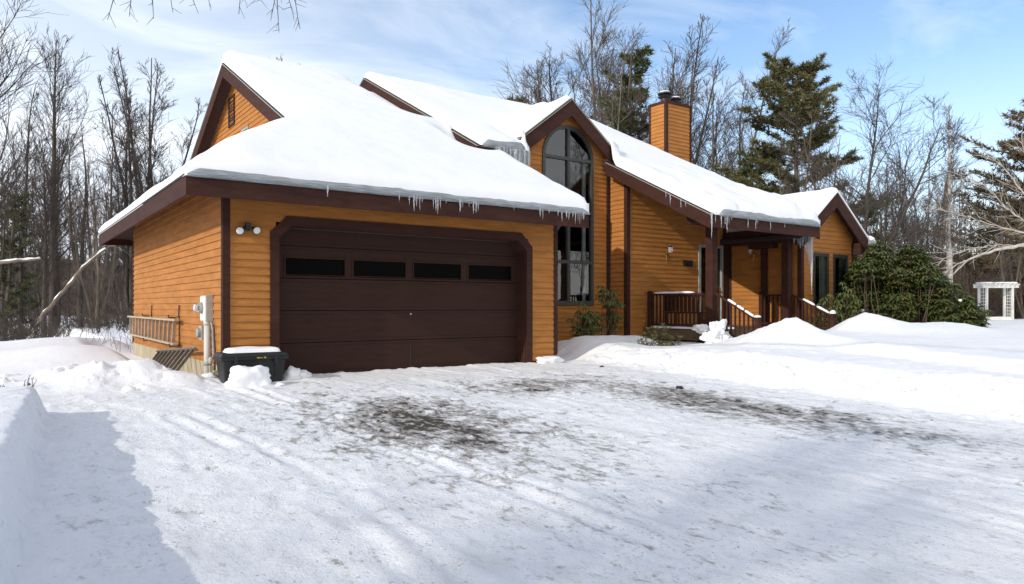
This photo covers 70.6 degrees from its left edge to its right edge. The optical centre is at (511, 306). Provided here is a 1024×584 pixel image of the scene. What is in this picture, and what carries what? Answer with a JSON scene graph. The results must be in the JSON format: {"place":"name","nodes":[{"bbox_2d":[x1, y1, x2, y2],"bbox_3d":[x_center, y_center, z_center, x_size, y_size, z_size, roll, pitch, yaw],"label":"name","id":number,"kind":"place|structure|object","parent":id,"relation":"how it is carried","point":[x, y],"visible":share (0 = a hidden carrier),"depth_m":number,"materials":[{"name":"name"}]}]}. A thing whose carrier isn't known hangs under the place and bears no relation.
{"place":"outdoors","nodes":[
{"label":"outdoors","id":0,"kind":"place"},
{"bbox_2d":[11,253,994,315],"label":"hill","id":1,"kind":"structure","parent":0,"point":[66,281],"depth_m":88.08,"materials":[{"name":"plant"}]},
{"bbox_2d":[0,257,39,263],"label":"fallen limb","id":2,"kind":"object","parent":1,"relation":"on","point":[7,261],"visible":1,"depth_m":31.95,"materials":[{"name":"white plant"}]},
{"bbox_2d":[0,312,1023,583],"bbox_3d":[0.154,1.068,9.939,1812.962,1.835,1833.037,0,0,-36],"label":"ground","id":3,"kind":"structure","parent":0,"point":[868,448],"depth_m":6.28,"materials":[{"name":"white snow"}]},
{"bbox_2d":[0,180,19,284],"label":"bare tree","id":4,"kind":"object","parent":3,"relation":"on","point":[2,255],"visible":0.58,"depth_m":38.99,"materials":[{"name":"brown plant"}]},
{"bbox_2d":[4,144,38,301],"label":"bare tree","id":5,"kind":"object","parent":3,"relation":"on","point":[11,222],"visible":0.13,"depth_m":56.96,"materials":[{"name":"brown plant"}]},
{"bbox_2d":[0,191,55,340],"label":"bare tree","id":6,"kind":"object","parent":3,"relation":"on","point":[9,285],"visible":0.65,"depth_m":40.02,"materials":[{"name":"plant"}]},
{"bbox_2d":[23,375,36,386],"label":"dry weeds","id":7,"kind":"object","parent":3,"relation":"on","point":[27,381],"visible":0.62,"depth_m":9.94,"materials":[{"name":"brown"}]},
{"bbox_2d":[5,83,59,339],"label":"bare tree","id":8,"kind":"object","parent":3,"relation":"on","point":[20,275],"visible":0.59,"depth_m":40.79,"materials":[{"name":"brown plant"}]},
{"bbox_2d":[0,0,69,235],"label":"bare tree","id":9,"kind":"object","parent":3,"relation":"on","point":[5,184],"visible":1,"depth_m":36.56,"materials":[{"name":"brown plant"}]},
{"bbox_2d":[3,138,87,335],"bbox_3d":[-24.816,-3.304,38.731,4.063,11.133,4.415,0,0,22],"label":"bare tree","id":10,"kind":"object","parent":3,"relation":"on","point":[45,282],"visible":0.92,"depth_m":38.27,"materials":[{"name":"brown plant"}]},
{"bbox_2d":[16,176,76,298],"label":"bare tree","id":11,"kind":"object","parent":3,"relation":"on","point":[47,249],"visible":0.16,"depth_m":46.32,"materials":[{"name":"brown plant"}]},
{"bbox_2d":[19,128,99,322],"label":"bare tree","id":12,"kind":"object","parent":3,"relation":"on","point":[58,279],"visible":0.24,"depth_m":45.63,"materials":[{"name":"brown plant"}]},
{"bbox_2d":[0,285,131,340],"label":"brush","id":13,"kind":"object","parent":3,"relation":"on","point":[48,331],"visible":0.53,"depth_m":35.74,"materials":[{"name":"brown plant"}]},
{"bbox_2d":[0,27,133,333],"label":"bare tree","id":14,"kind":"object","parent":3,"relation":"on","point":[53,289],"visible":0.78,"depth_m":43.99,"materials":[{"name":"brown plant"}]},
{"bbox_2d":[59,133,91,315],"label":"bare tree","id":15,"kind":"object","parent":3,"relation":"on","point":[72,204],"visible":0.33,"depth_m":51.95,"materials":[{"name":"brown plant"}]},
{"bbox_2d":[27,236,131,338],"bbox_3d":[-19.606,-0.823,33.173,5.278,5.530,1.070,0,0,6],"label":"leaning tree","id":16,"kind":"object","parent":3,"relation":"on","point":[66,287],"visible":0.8,"depth_m":32.94,"materials":[{"name":"beige plant"}]},
{"bbox_2d":[54,120,105,327],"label":"bare tree","id":17,"kind":"object","parent":3,"relation":"on","point":[81,248],"visible":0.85,"depth_m":40.09,"materials":[{"name":"brown plant"}]},
{"bbox_2d":[55,174,118,326],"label":"bare tree","id":18,"kind":"object","parent":3,"relation":"on","point":[94,296],"visible":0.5,"depth_m":40.25,"materials":[{"name":"brown plant"}]},
{"bbox_2d":[60,170,122,326],"bbox_3d":[-22.752,-2.891,39.140,3.132,8.762,2.923,0,0,17],"label":"bare tree","id":19,"kind":"object","parent":3,"relation":"on","point":[98,272],"visible":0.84,"depth_m":38.91,"materials":[{"name":"brown plant"}]},
{"bbox_2d":[78,161,107,306],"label":"bare tree","id":20,"kind":"object","parent":3,"relation":"on","point":[93,275],"visible":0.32,"depth_m":55.92,"materials":[{"name":"brown plant"}]},
{"bbox_2d":[0,129,189,324],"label":"woods","id":21,"kind":"object","parent":3,"relation":"on","point":[38,298],"visible":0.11,"depth_m":64.76,"materials":[{"name":"brown plant"}]},
{"bbox_2d":[68,313,132,351],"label":"dry weeds","id":22,"kind":"object","parent":3,"relation":"on","point":[102,333],"visible":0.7,"depth_m":20.38,"materials":[{"name":"brown plant"}]},
{"bbox_2d":[93,135,124,325],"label":"bare tree","id":23,"kind":"object","parent":3,"relation":"on","point":[111,203],"visible":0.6,"depth_m":41.97,"materials":[{"name":"brown plant"}]},
{"bbox_2d":[101,147,125,312],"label":"bare tree","id":24,"kind":"object","parent":3,"relation":"on","point":[115,201],"visible":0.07,"depth_m":59.72,"materials":[{"name":"brown plant"}]},
{"bbox_2d":[110,203,125,320],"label":"bare tree","id":25,"kind":"object","parent":3,"relation":"on","point":[118,283],"visible":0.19,"depth_m":47.86,"materials":[{"name":"brown plant"}]},
{"bbox_2d":[121,386,135,390],"bbox_3d":[-5.427,1.177,10.248,0.202,0.093,0.166,0,0,-36],"label":"snow chip","id":26,"kind":"object","parent":3,"relation":"on","point":[127,388],"visible":0.84,"depth_m":10.21,"materials":[{"name":"white snow"}]},
{"bbox_2d":[83,67,175,322],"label":"bare tree","id":27,"kind":"object","parent":3,"relation":"on","point":[127,269],"visible":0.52,"depth_m":45.92,"materials":[{"name":"brown plant"}]},
{"bbox_2d":[96,43,208,259],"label":"bare tree","id":28,"kind":"object","parent":3,"relation":"on","point":[151,180],"visible":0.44,"depth_m":45.55,"materials":[{"name":"brown plant"}]},
{"bbox_2d":[152,347,198,370],"bbox_3d":[-6.357,1.025,13.277,0.559,0.666,3.804,0,0,-36],"label":"wooden pallet","id":29,"kind":"object","parent":3,"relation":"on","point":[163,356],"visible":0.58,"depth_m":13.01,"materials":[{"name":"grey wood"}]},
{"bbox_2d":[103,0,305,33],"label":"overhanging tree","id":30,"kind":"object","parent":3,"relation":"on","point":[210,10],"visible":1,"depth_m":9.20,"materials":[{"name":"brown plant"}]},
{"bbox_2d":[201,372,217,377],"bbox_3d":[-4.782,1.114,11.446,0.278,0.123,0.159,0,0,-27],"label":"snow chip","id":31,"kind":"object","parent":3,"relation":"on","point":[209,375],"visible":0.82,"depth_m":11.40,"materials":[{"name":"white snow"}]},
{"bbox_2d":[209,365,213,372],"bbox_3d":[-4.958,1.190,11.924,0.065,0.420,0.070,0,0,-36],"label":"short post","id":32,"kind":"object","parent":3,"relation":"on","point":[211,368],"visible":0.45,"depth_m":11.89,"materials":[{"name":"wood"}]},
{"bbox_2d":[224,365,271,388],"bbox_3d":[-3.990,1.123,10.938,0.716,0.485,0.345,0,0,-36],"label":"snow chunk","id":33,"kind":"object","parent":3,"relation":"on","point":[242,376],"visible":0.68,"depth_m":10.80,"materials":[{"name":"white snow"}]},
{"bbox_2d":[213,351,287,382],"bbox_3d":[-4.133,1.002,11.461,1.039,0.555,0.550,0,0,-36],"label":"storage bin","id":34,"kind":"object","parent":3,"relation":"on","point":[274,362],"visible":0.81,"depth_m":11.28,"materials":[{"name":"black plastic"}]},
{"bbox_2d":[223,346,280,352],"bbox_3d":[-4.127,0.683,11.478,0.820,0.089,0.420,0,0,-36],"label":"snow cushion","id":35,"kind":"object","parent":34,"relation":"on","point":[247,349],"visible":1,"depth_m":11.34,"materials":[{"name":"white snow"}]},
{"bbox_2d":[283,366,300,380],"bbox_3d":[-3.597,1.130,11.837,0.219,0.310,0.286,0,0,32],"label":"snow chunk","id":36,"kind":"object","parent":3,"relation":"on","point":[292,373],"visible":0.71,"depth_m":11.78,"materials":[{"name":"white snow"}]},
{"bbox_2d":[300,370,312,377],"bbox_3d":[-3.490,1.171,12.026,0.366,0.221,0.285,0,0,-36],"label":"snow chunk","id":37,"kind":"object","parent":3,"relation":"on","point":[305,373],"visible":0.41,"depth_m":11.96,"materials":[{"name":"white snow"}]},
{"bbox_2d":[98,63,867,376],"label":"house","id":38,"kind":"structure","parent":3,"relation":"on","point":[317,277],"depth_m":14.98,"materials":[{"name":"brown wood"}]},
{"bbox_2d":[99,183,159,233],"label":"roof snow","id":39,"kind":"structure","parent":38,"relation":"on","point":[134,204],"depth_m":15.51,"materials":[{"name":"white snow"}]},
{"bbox_2d":[142,305,151,340],"bbox_3d":[-8.387,0.395,16.620,0.224,0.830,0.028,0,0,-36],"label":"wall hook","id":40,"kind":"object","parent":38,"relation":"attached to","point":[151,320],"depth_m":16.66,"materials":[{"name":"black metal"}]},
{"bbox_2d":[127,316,179,344],"bbox_3d":[-8.198,0.505,16.356,0.100,0.510,6.050,0,0,-36],"label":"wooden ladder","id":41,"kind":"object","parent":40,"relation":"hanging from","point":[137,328],"visible":1,"depth_m":15.99,"materials":[{"name":"brown wood"}]},
{"bbox_2d":[167,305,179,347],"bbox_3d":[-6.615,0.395,14.138,0.224,0.830,0.028,0,0,-36],"label":"wall hook","id":42,"kind":"object","parent":38,"relation":"attached to","point":[179,324],"depth_m":14.19,"materials":[{"name":"black metal"}]},
{"bbox_2d":[196,326,203,339],"bbox_3d":[-5.370,0.460,12.483,0.145,0.240,0.200,0,0,-36],"label":"meter","id":43,"kind":"object","parent":38,"relation":"attached to","point":[200,332],"visible":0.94,"depth_m":12.41,"materials":[{"name":"white plastic"}]},
{"bbox_2d":[193,295,215,373],"bbox_3d":[-5.137,0.660,12.054,0.265,1.680,0.650,0,0,-36],"label":"electric meter","id":44,"kind":"object","parent":38,"relation":"attached to","point":[204,307],"visible":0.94,"depth_m":12.04,"materials":[{"name":"white paint"}]},
{"bbox_2d":[142,50,588,211],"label":"roof snow","id":45,"kind":"structure","parent":38,"relation":"on","point":[331,126],"depth_m":14.28,"materials":[{"name":"white snow"}]},
{"bbox_2d":[270,216,532,373],"bbox_3d":[-1.894,-0.130,13.677,5.430,2.760,0.395,0,0,-36],"label":"garage door","id":46,"kind":"structure","parent":38,"relation":"in","point":[346,295],"depth_m":13.62,"materials":[{"name":"paint"}]},
{"bbox_2d":[542,125,593,304],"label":"window","id":47,"kind":"structure","parent":38,"relation":"in","point":[566,158],"depth_m":20.13,"materials":[{"name":"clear glass"}]},
{"bbox_2d":[364,72,819,223],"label":"roof snow","id":48,"kind":"structure","parent":38,"relation":"on","point":[480,119],"depth_m":19.95,"materials":[{"name":"white snow"}]},
{"bbox_2d":[654,291,694,293],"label":"snow on rail","id":49,"kind":"structure","parent":38,"relation":"on","point":[666,292],"depth_m":19.61,"materials":[{"name":"white snow"}]},
{"bbox_2d":[665,295,704,323],"bbox_3d":[4.800,0.135,19.817,0.460,0.930,1.280,0,0,-36],"label":"porch bench","id":50,"kind":"object","parent":38,"relation":"on","point":[680,306],"visible":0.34,"depth_m":19.81,"materials":[{"name":"brown wood"}]},
{"bbox_2d":[653,326,733,328],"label":"snow on deck","id":51,"kind":"structure","parent":38,"relation":"on","point":[682,327],"depth_m":19.40,"materials":[{"name":"white snow"}]},
{"bbox_2d":[691,324,709,333],"bbox_3d":[4.901,0.583,18.565,0.594,0.259,0.499,0,0,-36],"label":"snow lump","id":52,"kind":"object","parent":38,"relation":"on","point":[701,328],"visible":0.88,"depth_m":18.43,"materials":[{"name":"white snow"}]},
{"bbox_2d":[698,244,722,323],"bbox_3d":[6.074,-0.630,22.145,1.140,2.460,0.130,0,0,-36],"label":"front door","id":53,"kind":"structure","parent":38,"relation":"in","point":[701,248],"depth_m":22.02,"materials":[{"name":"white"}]},
{"bbox_2d":[727,299,753,316],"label":"snow on rail","id":54,"kind":"structure","parent":38,"relation":"on","point":[741,308],"depth_m":18.05,"materials":[{"name":"white snow"}]},
{"bbox_2d":[727,187,868,238],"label":"roof snow","id":55,"kind":"structure","parent":38,"relation":"on","point":[817,201],"depth_m":21.20,"materials":[{"name":"white snow"}]},
{"bbox_2d":[803,299,829,312],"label":"snow on rail","id":56,"kind":"structure","parent":38,"relation":"on","point":[819,307],"depth_m":19.97,"materials":[{"name":"white snow"}]},
{"bbox_2d":[813,253,828,309],"bbox_3d":[9.040,-0.720,21.200,0.800,1.660,0.115,0,0,-36],"label":"window","id":57,"kind":"structure","parent":38,"relation":"in","point":[825,257],"depth_m":21.31,"materials":[{"name":"grey glass"}]},
{"bbox_2d":[833,254,848,309],"bbox_3d":[9.887,-0.720,21.804,0.800,1.660,0.115,0,0,-36],"label":"window","id":58,"kind":"structure","parent":38,"relation":"in","point":[839,256],"depth_m":21.87,"materials":[{"name":"grey glass"}]},
{"bbox_2d":[868,236,875,245],"bbox_3d":[10.924,-2.019,22.503,0.749,0.325,0.615,0,0,29],"label":"snow lump","id":59,"kind":"object","parent":38,"relation":"on","point":[871,239],"visible":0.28,"depth_m":22.23,"materials":[{"name":"white snow"}]},
{"bbox_2d":[503,93,528,102],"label":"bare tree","id":60,"kind":"object","parent":3,"relation":"on","point":[507,98],"depth_m":52.54,"materials":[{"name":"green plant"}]},
{"bbox_2d":[536,356,564,362],"bbox_3d":[0.800,1.156,15.207,0.704,0.215,0.358,0,0,-36],"label":"snow chunk","id":61,"kind":"object","parent":3,"relation":"on","point":[550,359],"visible":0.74,"depth_m":15.08,"materials":[{"name":"white snow"}]},
{"bbox_2d":[518,42,613,123],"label":"bare tree","id":62,"kind":"object","parent":3,"relation":"on","point":[551,91],"visible":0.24,"depth_m":50.05,"materials":[{"name":"brown plant"}]},
{"bbox_2d":[493,22,659,142],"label":"bare tree","id":63,"kind":"object","parent":3,"relation":"on","point":[538,98],"visible":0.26,"depth_m":46.95,"materials":[{"name":"brown plant"}]},
{"bbox_2d":[566,286,624,336],"bbox_3d":[2.140,0.318,18.434,1.628,1.696,1.037,0,0,-15],"label":"rhododendron","id":64,"kind":"object","parent":3,"relation":"on","point":[588,316],"visible":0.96,"depth_m":18.45,"materials":[{"name":"green plant"}]},
{"bbox_2d":[590,43,655,140],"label":"pine tree","id":65,"kind":"object","parent":3,"relation":"on","point":[638,62],"visible":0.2,"depth_m":44.94,"materials":[{"name":"green plant"}]},
{"bbox_2d":[589,44,666,143],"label":"bare tree","id":66,"kind":"object","parent":3,"relation":"on","point":[630,97],"visible":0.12,"depth_m":43.02,"materials":[{"name":"brown plant"}]},
{"bbox_2d":[548,0,716,151],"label":"bare tree","id":67,"kind":"object","parent":3,"relation":"on","point":[593,90],"visible":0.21,"depth_m":48.12,"materials":[{"name":"brown plant"}]},
{"bbox_2d":[634,323,682,345],"bbox_3d":[3.385,0.805,16.608,1.174,0.862,0.622,0,0,2],"label":"shrub","id":68,"kind":"object","parent":3,"relation":"on","point":[660,342],"visible":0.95,"depth_m":16.57,"materials":[{"name":"green plant"}]},
{"bbox_2d":[617,13,735,170],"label":"bare tree","id":69,"kind":"object","parent":3,"relation":"on","point":[693,87],"visible":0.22,"depth_m":48.13,"materials":[{"name":"brown plant"}]},
{"bbox_2d":[699,319,730,343],"bbox_3d":[5.095,0.732,18.149,0.845,0.842,0.879,0,0,-36],"label":"snow heap","id":70,"kind":"object","parent":3,"relation":"on","point":[717,332],"visible":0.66,"depth_m":17.87,"materials":[{"name":"white snow"}]},
{"bbox_2d":[643,17,793,183],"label":"bare tree","id":71,"kind":"object","parent":3,"relation":"on","point":[731,155],"visible":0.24,"depth_m":46.30,"materials":[{"name":"brown plant"}]},
{"bbox_2d":[726,83,755,184],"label":"bare tree","id":72,"kind":"object","parent":3,"relation":"on","point":[739,124],"visible":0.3,"depth_m":47.08,"materials":[{"name":"brown plant"}]},
{"bbox_2d":[734,146,772,192],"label":"pine tree","id":73,"kind":"object","parent":3,"relation":"on","point":[746,168],"visible":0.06,"depth_m":43.80,"materials":[{"name":"green plant"}]},
{"bbox_2d":[709,51,904,265],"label":"pine tree","id":74,"kind":"object","parent":3,"relation":"on","point":[796,101],"visible":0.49,"depth_m":41.05,"materials":[{"name":"green plant"}]},
{"bbox_2d":[778,110,855,214],"bbox_3d":[15.728,-4.587,37.850,3.904,11.702,4.182,0,0,-31],"label":"bare tree","id":75,"kind":"object","parent":3,"relation":"on","point":[809,158],"visible":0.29,"depth_m":38.46,"materials":[{"name":"brown plant"}]},
{"bbox_2d":[808,282,863,330],"bbox_3d":[9.094,0.169,20.233,1.472,1.709,1.034,0,0,-12],"label":"young rhododendron","id":76,"kind":"object","parent":3,"relation":"on","point":[843,315],"visible":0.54,"depth_m":20.16,"materials":[{"name":"green plant"}]},
{"bbox_2d":[853,192,897,261],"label":"pine tree","id":77,"kind":"object","parent":3,"relation":"on","point":[872,234],"visible":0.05,"depth_m":41.95,"materials":[{"name":"green plant"}]},
{"bbox_2d":[763,53,991,261],"bbox_3d":[17.619,-5.538,35.829,10.163,13.682,9.678,0,0,36],"label":"bare tree","id":78,"kind":"object","parent":3,"relation":"on","point":[866,206],"visible":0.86,"depth_m":35.78,"materials":[{"name":"brown plant"}]},
{"bbox_2d":[736,153,1019,304],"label":"woods","id":79,"kind":"object","parent":3,"relation":"on","point":[977,250],"visible":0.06,"depth_m":71.49,"materials":[{"name":"brown plant"}]},
{"bbox_2d":[873,193,888,244],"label":"bare tree","id":80,"kind":"object","parent":3,"relation":"on","point":[887,216],"visible":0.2,"depth_m":49.38,"materials":[{"name":"brown plant"}]},
{"bbox_2d":[879,164,896,244],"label":"bare tree","id":81,"kind":"object","parent":3,"relation":"on","point":[887,207],"visible":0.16,"depth_m":64.26,"materials":[{"name":"brown plant"}]},
{"bbox_2d":[880,157,937,255],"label":"bare tree","id":82,"kind":"object","parent":3,"relation":"on","point":[904,241],"visible":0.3,"depth_m":51.98,"materials":[{"name":"brown plant"}]},
{"bbox_2d":[836,240,994,327],"bbox_3d":[12.094,-0.359,21.781,5.700,3.265,3.180,0,0,-15],"label":"rhododendron","id":83,"kind":"object","parent":3,"relation":"on","point":[911,285],"visible":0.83,"depth_m":20.81,"materials":[{"name":"green plant"}]},
{"bbox_2d":[907,140,963,265],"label":"bare tree","id":84,"kind":"object","parent":3,"relation":"on","point":[931,251],"visible":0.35,"depth_m":54.30,"materials":[{"name":"brown plant"}]},
{"bbox_2d":[922,103,976,283],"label":"birch tree","id":85,"kind":"object","parent":3,"relation":"on","point":[949,223],"visible":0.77,"depth_m":40.84,"materials":[{"name":"grey plant"}]},
{"bbox_2d":[951,194,972,294],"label":"bare tree","id":86,"kind":"object","parent":3,"relation":"on","point":[961,231],"visible":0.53,"depth_m":53.87,"materials":[{"name":"brown plant"}]},
{"bbox_2d":[953,191,979,294],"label":"bare tree","id":87,"kind":"object","parent":3,"relation":"on","point":[963,244],"visible":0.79,"depth_m":52.82,"materials":[{"name":"brown plant"}]},
{"bbox_2d":[918,108,1023,277],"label":"leaning birch","id":88,"kind":"object","parent":3,"relation":"on","point":[1008,246],"visible":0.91,"depth_m":29.98,"materials":[{"name":"beige plant"}]},
{"bbox_2d":[924,98,1023,316],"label":"pine tree","id":89,"kind":"object","parent":3,"relation":"on","point":[1013,202],"visible":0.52,"depth_m":56.46,"materials":[{"name":"green plant"}]},
{"bbox_2d":[930,246,1023,318],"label":"brush","id":90,"kind":"object","parent":3,"relation":"on","point":[996,305],"visible":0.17,"depth_m":52.26,"materials":[{"name":"brown"}]},
{"bbox_2d":[965,137,1023,292],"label":"pine tree","id":91,"kind":"object","parent":3,"relation":"on","point":[1019,152],"visible":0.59,"depth_m":51.64,"materials":[{"name":"green plant"}]},
{"bbox_2d":[973,282,1019,319],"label":"garden arbor","id":92,"kind":"object","parent":3,"relation":"on","point":[987,285],"visible":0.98,"depth_m":45.64,"materials":[{"name":"white paint"}]},
{"bbox_2d":[983,166,1018,306],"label":"bare tree","id":93,"kind":"object","parent":3,"relation":"on","point":[1003,255],"visible":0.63,"depth_m":51.66,"materials":[{"name":"brown plant"}]},
{"bbox_2d":[987,206,1023,316],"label":"bare tree","id":94,"kind":"object","parent":3,"relation":"on","point":[1002,277],"visible":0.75,"depth_m":48.56,"materials":[{"name":"brown plant"}]},
{"bbox_2d":[1004,216,1023,318],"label":"bare tree","id":95,"kind":"object","parent":3,"relation":"on","point":[1021,307],"visible":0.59,"depth_m":50.44,"materials":[{"name":"brown plant"}]},
{"bbox_2d":[1013,200,1023,264],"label":"bare tree","id":96,"kind":"object","parent":3,"relation":"on","point":[1020,225],"visible":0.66,"depth_m":50.71,"materials":[{"name":"brown plant"}]},
{"bbox_2d":[0,0,1023,262],"label":"sky","id":97,"kind":"structure","parent":0,"point":[972,50],"materials":[{"name":"blue"}]}
]}

